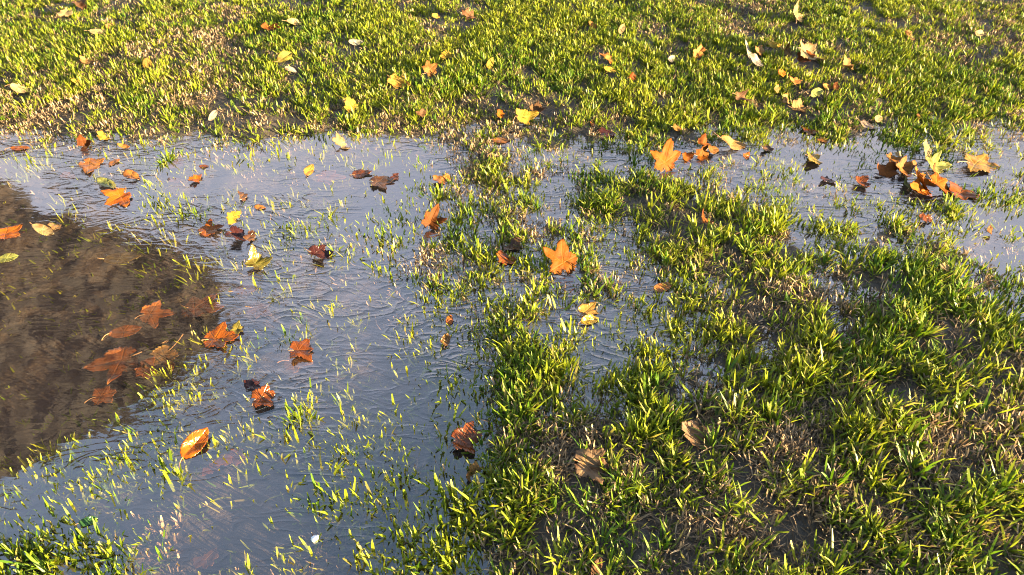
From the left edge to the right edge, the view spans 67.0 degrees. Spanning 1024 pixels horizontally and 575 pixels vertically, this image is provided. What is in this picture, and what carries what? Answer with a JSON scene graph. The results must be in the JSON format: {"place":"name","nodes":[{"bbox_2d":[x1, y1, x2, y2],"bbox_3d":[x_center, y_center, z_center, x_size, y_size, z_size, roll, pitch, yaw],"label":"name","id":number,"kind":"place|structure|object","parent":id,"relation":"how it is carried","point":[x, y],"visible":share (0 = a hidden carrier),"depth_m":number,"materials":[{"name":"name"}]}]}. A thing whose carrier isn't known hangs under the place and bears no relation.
{"place":"outdoors","nodes":[
{"label":"outdoors","id":0,"kind":"place"},
{"bbox_2d":[0,0,1023,574],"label":"grass","id":1,"kind":"structure","parent":0,"point":[696,98],"depth_m":2.32,"materials":[{"name":"plant"}]},
{"bbox_2d":[0,0,1023,574],"bbox_3d":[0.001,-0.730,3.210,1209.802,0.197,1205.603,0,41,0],"label":"ground","id":2,"kind":"structure","parent":0,"point":[38,364],"depth_m":2.28,"materials":[{"name":"soil"}]},
{"bbox_2d":[4,83,29,92],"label":"fallen leaf","id":3,"kind":"object","parent":2,"relation":"on","point":[17,88],"visible":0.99,"depth_m":3.14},
{"bbox_2d":[55,7,72,16],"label":"fallen leaf","id":4,"kind":"object","parent":2,"relation":"on","point":[66,12],"visible":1,"depth_m":3.71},
{"bbox_2d":[59,171,74,179],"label":"fallen leaf","id":5,"kind":"object","parent":2,"relation":"on","point":[66,175],"visible":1,"depth_m":2.75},
{"bbox_2d":[71,0,86,9],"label":"fallen leaf","id":6,"kind":"object","parent":2,"relation":"on","point":[81,4],"visible":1,"depth_m":3.79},
{"bbox_2d":[79,55,93,63],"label":"fallen leaf","id":7,"kind":"object","parent":2,"relation":"on","point":[85,61],"visible":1,"depth_m":3.34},
{"bbox_2d":[84,28,104,33],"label":"fallen leaf","id":8,"kind":"object","parent":2,"relation":"on","point":[93,31],"visible":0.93,"depth_m":3.56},
{"bbox_2d":[134,356,156,378],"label":"fallen leaf","id":9,"kind":"object","parent":2,"relation":"on","point":[141,370],"visible":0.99,"depth_m":2.04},
{"bbox_2d":[142,56,152,70],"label":"fallen leaf","id":10,"kind":"object","parent":2,"relation":"on","point":[146,62],"visible":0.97,"depth_m":3.31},
{"bbox_2d":[134,300,176,327],"bbox_3d":[-1.018,0.077,2.210,0.112,0.011,0.104,-2,53,-12],"label":"fallen leaf","id":11,"kind":"object","parent":2,"relation":"on","point":[153,312],"visible":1,"depth_m":2.21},
{"bbox_2d":[167,176,182,182],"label":"fallen leaf","id":12,"kind":"object","parent":2,"relation":"on","point":[178,179],"visible":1,"depth_m":2.73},
{"bbox_2d":[167,156,183,167],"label":"fallen leaf","id":13,"kind":"object","parent":2,"relation":"on","point":[176,162],"visible":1,"depth_m":2.81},
{"bbox_2d":[192,547,218,568],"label":"fallen leaf","id":14,"kind":"object","parent":2,"relation":"on","point":[206,560],"visible":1,"depth_m":1.63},
{"bbox_2d":[201,459,219,475],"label":"fallen leaf","id":15,"kind":"object","parent":2,"relation":"on","point":[211,468],"visible":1,"depth_m":1.80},
{"bbox_2d":[208,110,217,120],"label":"fallen leaf","id":16,"kind":"object","parent":2,"relation":"on","point":[212,114],"visible":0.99,"depth_m":3.00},
{"bbox_2d":[213,448,245,465],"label":"fallen leaf","id":17,"kind":"object","parent":2,"relation":"on","point":[233,456],"visible":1,"depth_m":1.83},
{"bbox_2d":[228,285,258,293],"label":"fallen leaf","id":18,"kind":"object","parent":2,"relation":"on","point":[242,290],"visible":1,"depth_m":2.28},
{"bbox_2d":[245,301,271,318],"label":"fallen leaf","id":19,"kind":"object","parent":2,"relation":"on","point":[256,310],"visible":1,"depth_m":2.21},
{"bbox_2d":[261,22,278,29],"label":"fallen leaf","id":20,"kind":"object","parent":2,"relation":"on","point":[270,27],"visible":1,"depth_m":3.62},
{"bbox_2d":[274,50,292,62],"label":"fallen leaf","id":21,"kind":"object","parent":2,"relation":"on","point":[283,55],"visible":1,"depth_m":3.34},
{"bbox_2d":[282,18,300,25],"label":"fallen leaf","id":22,"kind":"object","parent":2,"relation":"on","point":[292,20],"visible":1,"depth_m":3.64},
{"bbox_2d":[276,352,312,372],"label":"fallen leaf","id":23,"kind":"object","parent":2,"relation":"on","point":[292,364],"visible":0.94,"depth_m":2.06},
{"bbox_2d":[315,170,345,184],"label":"fallen leaf","id":24,"kind":"object","parent":2,"relation":"on","point":[327,177],"visible":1,"depth_m":2.74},
{"bbox_2d":[344,97,357,112],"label":"fallen leaf","id":25,"kind":"object","parent":2,"relation":"on","point":[349,103],"visible":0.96,"depth_m":3.06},
{"bbox_2d":[348,39,362,45],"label":"fallen leaf","id":26,"kind":"object","parent":2,"relation":"on","point":[354,41],"visible":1,"depth_m":3.48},
{"bbox_2d":[387,73,410,88],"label":"fallen leaf","id":27,"kind":"object","parent":2,"relation":"on","point":[397,82],"visible":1,"depth_m":3.19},
{"bbox_2d":[421,60,436,77],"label":"fallen leaf","id":28,"kind":"object","parent":2,"relation":"on","point":[429,69],"visible":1,"depth_m":3.25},
{"bbox_2d":[440,50,451,59],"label":"fallen leaf","id":29,"kind":"object","parent":2,"relation":"on","point":[443,56],"visible":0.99,"depth_m":3.38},
{"bbox_2d":[461,8,474,19],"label":"fallen leaf","id":30,"kind":"object","parent":2,"relation":"on","point":[467,13],"visible":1,"depth_m":3.67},
{"bbox_2d":[486,57,493,68],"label":"fallen leaf","id":31,"kind":"object","parent":2,"relation":"on","point":[489,64],"visible":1,"depth_m":3.31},
{"bbox_2d":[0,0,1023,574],"bbox_3d":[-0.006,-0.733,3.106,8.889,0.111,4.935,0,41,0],"label":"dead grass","id":32,"kind":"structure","parent":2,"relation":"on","point":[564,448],"depth_m":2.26,"materials":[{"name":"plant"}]},
{"bbox_2d":[515,108,538,124],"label":"fallen leaf","id":33,"kind":"object","parent":2,"relation":"on","point":[529,115],"visible":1,"depth_m":3.01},
{"bbox_2d":[528,101,545,112],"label":"fallen leaf","id":34,"kind":"object","parent":2,"relation":"on","point":[537,106],"visible":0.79,"depth_m":3.06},
{"bbox_2d":[573,448,608,483],"bbox_3d":[0.182,0.405,1.759,0.087,0.042,0.086,17,59,-8],"label":"fallen leaf","id":35,"kind":"object","parent":2,"relation":"on","point":[587,465],"visible":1,"depth_m":1.77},
{"bbox_2d":[591,557,602,574],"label":"fallen leaf","id":36,"kind":"object","parent":2,"relation":"on","point":[594,570],"visible":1,"depth_m":1.57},
{"bbox_2d":[599,52,611,64],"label":"fallen leaf","id":37,"kind":"object","parent":2,"relation":"on","point":[607,56],"visible":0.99,"depth_m":3.35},
{"bbox_2d":[598,126,615,135],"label":"fallen leaf","id":38,"kind":"object","parent":2,"relation":"on","point":[602,130],"visible":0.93,"depth_m":2.95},
{"bbox_2d":[681,420,714,450],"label":"fallen leaf","id":39,"kind":"object","parent":2,"relation":"on","point":[689,431],"visible":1,"depth_m":1.84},
{"bbox_2d":[693,44,705,57],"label":"fallen leaf","id":40,"kind":"object","parent":2,"relation":"on","point":[699,51],"visible":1,"depth_m":3.38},
{"bbox_2d":[734,89,751,101],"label":"fallen leaf","id":41,"kind":"object","parent":2,"relation":"on","point":[741,95],"visible":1,"depth_m":3.08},
{"bbox_2d":[749,53,764,66],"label":"fallen leaf","id":42,"kind":"object","parent":2,"relation":"on","point":[755,59],"visible":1,"depth_m":3.31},
{"bbox_2d":[755,45,764,55],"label":"fallen leaf","id":43,"kind":"object","parent":2,"relation":"on","point":[759,49],"visible":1,"depth_m":3.40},
{"bbox_2d":[768,41,781,47],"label":"fallen leaf","id":44,"kind":"object","parent":2,"relation":"on","point":[773,44],"visible":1,"depth_m":3.47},
{"bbox_2d":[788,74,801,84],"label":"fallen leaf","id":45,"kind":"object","parent":2,"relation":"on","point":[795,80],"visible":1,"depth_m":3.19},
{"bbox_2d":[787,98,805,112],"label":"fallen leaf","id":46,"kind":"object","parent":2,"relation":"on","point":[796,105],"visible":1,"depth_m":3.07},
{"bbox_2d":[793,0,802,22],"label":"fallen leaf","id":47,"kind":"object","parent":2,"relation":"on","point":[797,15],"visible":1,"depth_m":3.68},
{"bbox_2d":[797,50,814,61],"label":"fallen leaf","id":48,"kind":"object","parent":2,"relation":"on","point":[803,59],"visible":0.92,"depth_m":3.36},
{"bbox_2d":[797,41,824,59],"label":"fallen leaf","id":49,"kind":"object","parent":2,"relation":"on","point":[810,47],"visible":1,"depth_m":3.36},
{"bbox_2d":[811,87,823,96],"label":"fallen leaf","id":50,"kind":"object","parent":2,"relation":"on","point":[817,91],"visible":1,"depth_m":3.12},
{"bbox_2d":[842,54,853,69],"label":"fallen leaf","id":51,"kind":"object","parent":2,"relation":"on","point":[846,61],"visible":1,"depth_m":3.28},
{"label":"water","id":52,"kind":"structure","parent":0,"visible":0},
{"bbox_2d":[0,253,17,261],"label":"fallen leaf","id":53,"kind":"object","parent":52,"relation":"on","point":[6,257],"visible":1,"depth_m":2.39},
{"bbox_2d":[0,223,23,238],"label":"fallen leaf","id":54,"kind":"object","parent":52,"relation":"on","point":[8,232],"visible":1,"depth_m":2.49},
{"bbox_2d":[5,145,28,149],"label":"fallen leaf","id":55,"kind":"object","parent":52,"relation":"on","point":[18,147],"visible":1,"depth_m":2.88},
{"bbox_2d":[29,222,53,235],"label":"fallen leaf","id":56,"kind":"object","parent":52,"relation":"on","point":[42,229],"visible":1,"depth_m":2.48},
{"bbox_2d":[47,222,60,229],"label":"fallen leaf","id":57,"kind":"object","parent":52,"relation":"on","point":[53,226],"visible":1,"depth_m":2.51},
{"bbox_2d":[76,134,90,146],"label":"fallen leaf","id":58,"kind":"object","parent":52,"relation":"on","point":[81,140],"visible":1,"depth_m":2.89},
{"bbox_2d":[75,516,97,525],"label":"fallen leaf","id":59,"kind":"object","parent":52,"relation":"on","point":[86,521],"visible":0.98,"depth_m":1.69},
{"bbox_2d":[78,157,104,173],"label":"fallen leaf","id":60,"kind":"object","parent":52,"relation":"on","point":[88,165],"visible":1,"depth_m":2.79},
{"bbox_2d":[84,385,116,404],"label":"fallen leaf","id":61,"kind":"object","parent":52,"relation":"in","point":[105,394],"visible":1,"depth_m":1.97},
{"bbox_2d":[96,130,108,139],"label":"fallen leaf","id":62,"kind":"object","parent":52,"relation":"on","point":[101,135],"visible":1,"depth_m":2.93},
{"bbox_2d":[96,177,115,187],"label":"fallen leaf","id":63,"kind":"object","parent":52,"relation":"on","point":[105,182],"visible":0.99,"depth_m":2.69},
{"bbox_2d":[100,186,130,207],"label":"fallen leaf","id":64,"kind":"object","parent":52,"relation":"on","point":[119,195],"visible":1,"depth_m":2.62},
{"bbox_2d":[96,252,140,263],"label":"fallen leaf","id":65,"kind":"object","parent":52,"relation":"in","point":[120,257],"visible":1,"depth_m":2.40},
{"bbox_2d":[102,325,141,338],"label":"fallen leaf","id":66,"kind":"object","parent":52,"relation":"in","point":[123,331],"visible":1,"depth_m":2.15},
{"bbox_2d":[81,340,168,384],"bbox_3d":[-1.032,0.184,2.082,0.202,0.015,0.124,-45,58,-39],"label":"fallen leaf","id":67,"kind":"object","parent":52,"relation":"in","point":[115,362],"visible":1,"depth_m":2.06,"materials":[{"name":"plant"}]},
{"bbox_2d":[116,169,140,179],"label":"fallen leaf","id":68,"kind":"object","parent":52,"relation":"on","point":[128,173],"visible":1,"depth_m":2.73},
{"bbox_2d":[144,334,182,370],"bbox_3d":[-0.923,0.180,2.088,0.095,0.007,0.142,26,46,17],"label":"fallen leaf","id":69,"kind":"object","parent":52,"relation":"in","point":[163,354],"visible":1,"depth_m":2.08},
{"bbox_2d":[178,427,208,467],"bbox_3d":[-0.762,0.380,1.836,0.048,0.020,0.117,36,65,-3],"label":"fallen leaf","id":70,"kind":"object","parent":52,"relation":"on","point":[193,443],"visible":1,"depth_m":1.84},
{"bbox_2d":[188,174,201,181],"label":"fallen leaf","id":71,"kind":"object","parent":52,"relation":"on","point":[195,178],"visible":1,"depth_m":2.72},
{"bbox_2d":[180,293,223,318],"bbox_3d":[-0.900,0.049,2.233,0.115,0.007,0.102,-21,45,-22],"label":"fallen leaf","id":72,"kind":"object","parent":52,"relation":"in","point":[196,307],"visible":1,"depth_m":2.23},
{"bbox_2d":[198,218,223,236],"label":"fallen leaf","id":73,"kind":"object","parent":52,"relation":"on","point":[208,228],"visible":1,"depth_m":2.50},
{"bbox_2d":[201,321,238,347],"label":"fallen leaf","id":74,"kind":"object","parent":52,"relation":"on","point":[217,335],"visible":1,"depth_m":2.12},
{"bbox_2d":[220,225,245,240],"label":"fallen leaf","id":75,"kind":"object","parent":52,"relation":"on","point":[236,233],"visible":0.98,"depth_m":2.46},
{"bbox_2d":[226,211,240,224],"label":"fallen leaf","id":76,"kind":"object","parent":52,"relation":"on","point":[232,216],"visible":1,"depth_m":2.53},
{"bbox_2d":[230,320,242,333],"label":"fallen leaf","id":77,"kind":"object","parent":52,"relation":"on","point":[237,327],"visible":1,"depth_m":2.15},
{"bbox_2d":[238,190,247,200],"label":"fallen leaf","id":78,"kind":"object","parent":52,"relation":"on","point":[242,195],"visible":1,"depth_m":2.63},
{"bbox_2d":[243,230,255,240],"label":"fallen leaf","id":79,"kind":"object","parent":52,"relation":"on","point":[251,235],"visible":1,"depth_m":2.46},
{"bbox_2d":[243,379,260,390],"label":"fallen leaf","id":80,"kind":"object","parent":52,"relation":"on","point":[252,384],"visible":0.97,"depth_m":1.99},
{"bbox_2d":[244,243,272,269],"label":"fallen leaf","id":81,"kind":"object","parent":52,"relation":"on","point":[256,260],"visible":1,"depth_m":2.36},
{"bbox_2d":[251,384,274,407],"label":"fallen leaf","id":82,"kind":"object","parent":52,"relation":"on","point":[263,395],"visible":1,"depth_m":1.95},
{"bbox_2d":[288,338,312,361],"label":"fallen leaf","id":83,"kind":"object","parent":52,"relation":"on","point":[302,348],"visible":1,"depth_m":2.08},
{"bbox_2d":[303,164,313,176],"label":"fallen leaf","id":84,"kind":"object","parent":52,"relation":"on","point":[308,170],"visible":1,"depth_m":2.76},
{"bbox_2d":[304,244,333,258],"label":"fallen leaf","id":85,"kind":"object","parent":52,"relation":"on","point":[320,251],"visible":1,"depth_m":2.40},
{"bbox_2d":[332,133,351,148],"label":"fallen leaf","id":86,"kind":"object","parent":52,"relation":"on","point":[338,139],"visible":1,"depth_m":2.89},
{"bbox_2d":[349,169,370,177],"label":"fallen leaf","id":87,"kind":"object","parent":52,"relation":"on","point":[358,173],"visible":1,"depth_m":2.75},
{"bbox_2d":[369,175,393,188],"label":"fallen leaf","id":88,"kind":"object","parent":52,"relation":"on","point":[380,181],"visible":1,"depth_m":2.71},
{"bbox_2d":[421,204,446,232],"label":"fallen leaf","id":89,"kind":"object","parent":52,"relation":"on","point":[431,219],"visible":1,"depth_m":2.50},
{"bbox_2d":[432,173,450,183],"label":"fallen leaf","id":90,"kind":"object","parent":52,"relation":"on","point":[439,178],"visible":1,"depth_m":2.71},
{"bbox_2d":[440,333,450,347],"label":"fallen leaf","id":91,"kind":"object","parent":52,"relation":"on","point":[446,337],"visible":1,"depth_m":2.11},
{"bbox_2d":[449,420,481,453],"bbox_3d":[-0.110,0.360,1.848,0.082,0.021,0.090,-1,57,-14],"label":"fallen leaf","id":92,"kind":"object","parent":52,"relation":"on","point":[463,435],"visible":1,"depth_m":1.85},
{"bbox_2d":[466,461,483,481],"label":"fallen leaf","id":93,"kind":"object","parent":52,"relation":"on","point":[474,467],"visible":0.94,"depth_m":1.79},
{"bbox_2d":[487,137,509,142],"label":"fallen leaf","id":94,"kind":"object","parent":52,"relation":"on","point":[499,140],"visible":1,"depth_m":2.92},
{"bbox_2d":[496,250,515,264],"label":"fallen leaf","id":95,"kind":"object","parent":52,"relation":"on","point":[502,256],"visible":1,"depth_m":2.38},
{"bbox_2d":[503,237,521,249],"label":"fallen leaf","id":96,"kind":"object","parent":52,"relation":"on","point":[517,243],"visible":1,"depth_m":2.43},
{"bbox_2d":[542,239,577,276],"bbox_3d":[0.147,-0.084,2.328,0.113,0.008,0.128,-2,83,-17],"label":"fallen leaf","id":97,"kind":"object","parent":52,"relation":"on","point":[561,257],"visible":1,"depth_m":2.33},
{"bbox_2d":[577,302,597,316],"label":"fallen leaf","id":98,"kind":"object","parent":52,"relation":"on","point":[586,309],"visible":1,"depth_m":2.20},
{"bbox_2d":[578,314,598,324],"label":"fallen leaf","id":99,"kind":"object","parent":52,"relation":"on","point":[587,319],"visible":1,"depth_m":2.17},
{"bbox_2d":[647,282,672,291],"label":"fallen leaf","id":100,"kind":"object","parent":52,"relation":"on","point":[660,287],"visible":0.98,"depth_m":2.28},
{"bbox_2d":[650,138,680,171],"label":"fallen leaf","id":101,"kind":"object","parent":52,"relation":"on","point":[667,157],"visible":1,"depth_m":2.77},
{"bbox_2d":[682,152,694,164],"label":"fallen leaf","id":102,"kind":"object","parent":52,"relation":"on","point":[687,157],"visible":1,"depth_m":2.82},
{"bbox_2d":[691,144,713,161],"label":"fallen leaf","id":103,"kind":"object","parent":52,"relation":"on","point":[702,153],"visible":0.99,"depth_m":2.83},
{"bbox_2d":[698,133,710,145],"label":"fallen leaf","id":104,"kind":"object","parent":52,"relation":"on","point":[702,139],"visible":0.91,"depth_m":2.87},
{"bbox_2d":[705,145,718,153],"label":"fallen leaf","id":105,"kind":"object","parent":52,"relation":"on","point":[713,149],"visible":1,"depth_m":2.85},
{"bbox_2d":[712,131,746,149],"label":"fallen leaf","id":106,"kind":"object","parent":52,"relation":"on","point":[733,144],"visible":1,"depth_m":2.88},
{"bbox_2d":[800,125,817,134],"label":"fallen leaf","id":107,"kind":"object","parent":52,"relation":"on","point":[809,131],"visible":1,"depth_m":2.97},
{"bbox_2d":[805,151,822,163],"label":"fallen leaf","id":108,"kind":"object","parent":52,"relation":"on","point":[814,158],"visible":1,"depth_m":2.81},
{"bbox_2d":[850,175,869,186],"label":"fallen leaf","id":109,"kind":"object","parent":52,"relation":"on","point":[862,180],"visible":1,"depth_m":2.70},
{"bbox_2d":[858,119,874,128],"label":"fallen leaf","id":110,"kind":"object","parent":52,"relation":"on","point":[867,124],"visible":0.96,"depth_m":3.00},
{"bbox_2d":[877,162,898,178],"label":"fallen leaf","id":111,"kind":"object","parent":52,"relation":"on","point":[888,170],"visible":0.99,"depth_m":2.74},
{"bbox_2d":[886,152,900,163],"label":"fallen leaf","id":112,"kind":"object","parent":52,"relation":"on","point":[891,157],"visible":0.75,"depth_m":2.80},
{"bbox_2d":[896,155,916,178],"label":"fallen leaf","id":113,"kind":"object","parent":52,"relation":"on","point":[904,167],"visible":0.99,"depth_m":2.75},
{"bbox_2d":[910,177,932,197],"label":"fallen leaf","id":114,"kind":"object","parent":52,"relation":"on","point":[915,185],"visible":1,"depth_m":2.65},
{"bbox_2d":[911,166,937,190],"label":"fallen leaf","id":115,"kind":"object","parent":52,"relation":"on","point":[927,184],"visible":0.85,"depth_m":2.69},
{"bbox_2d":[919,212,932,222],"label":"fallen leaf","id":116,"kind":"object","parent":52,"relation":"on","point":[924,217],"visible":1,"depth_m":2.53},
{"bbox_2d":[924,139,931,163],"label":"fallen leaf","id":117,"kind":"object","parent":52,"relation":"on","point":[927,150],"visible":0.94,"depth_m":2.83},
{"bbox_2d":[925,150,951,173],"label":"fallen leaf","id":118,"kind":"object","parent":52,"relation":"on","point":[940,165],"visible":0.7,"depth_m":2.77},
{"bbox_2d":[948,180,979,199],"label":"fallen leaf","id":119,"kind":"object","parent":52,"relation":"on","point":[955,189],"visible":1,"depth_m":2.65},
{"bbox_2d":[926,172,951,195],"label":"fallen leaf","id":120,"kind":"object","parent":119,"relation":"on","point":[939,182],"visible":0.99,"depth_m":2.66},
{"bbox_2d":[956,153,999,172],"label":"fallen leaf","id":121,"kind":"object","parent":52,"relation":"on","point":[976,163],"visible":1,"depth_m":2.79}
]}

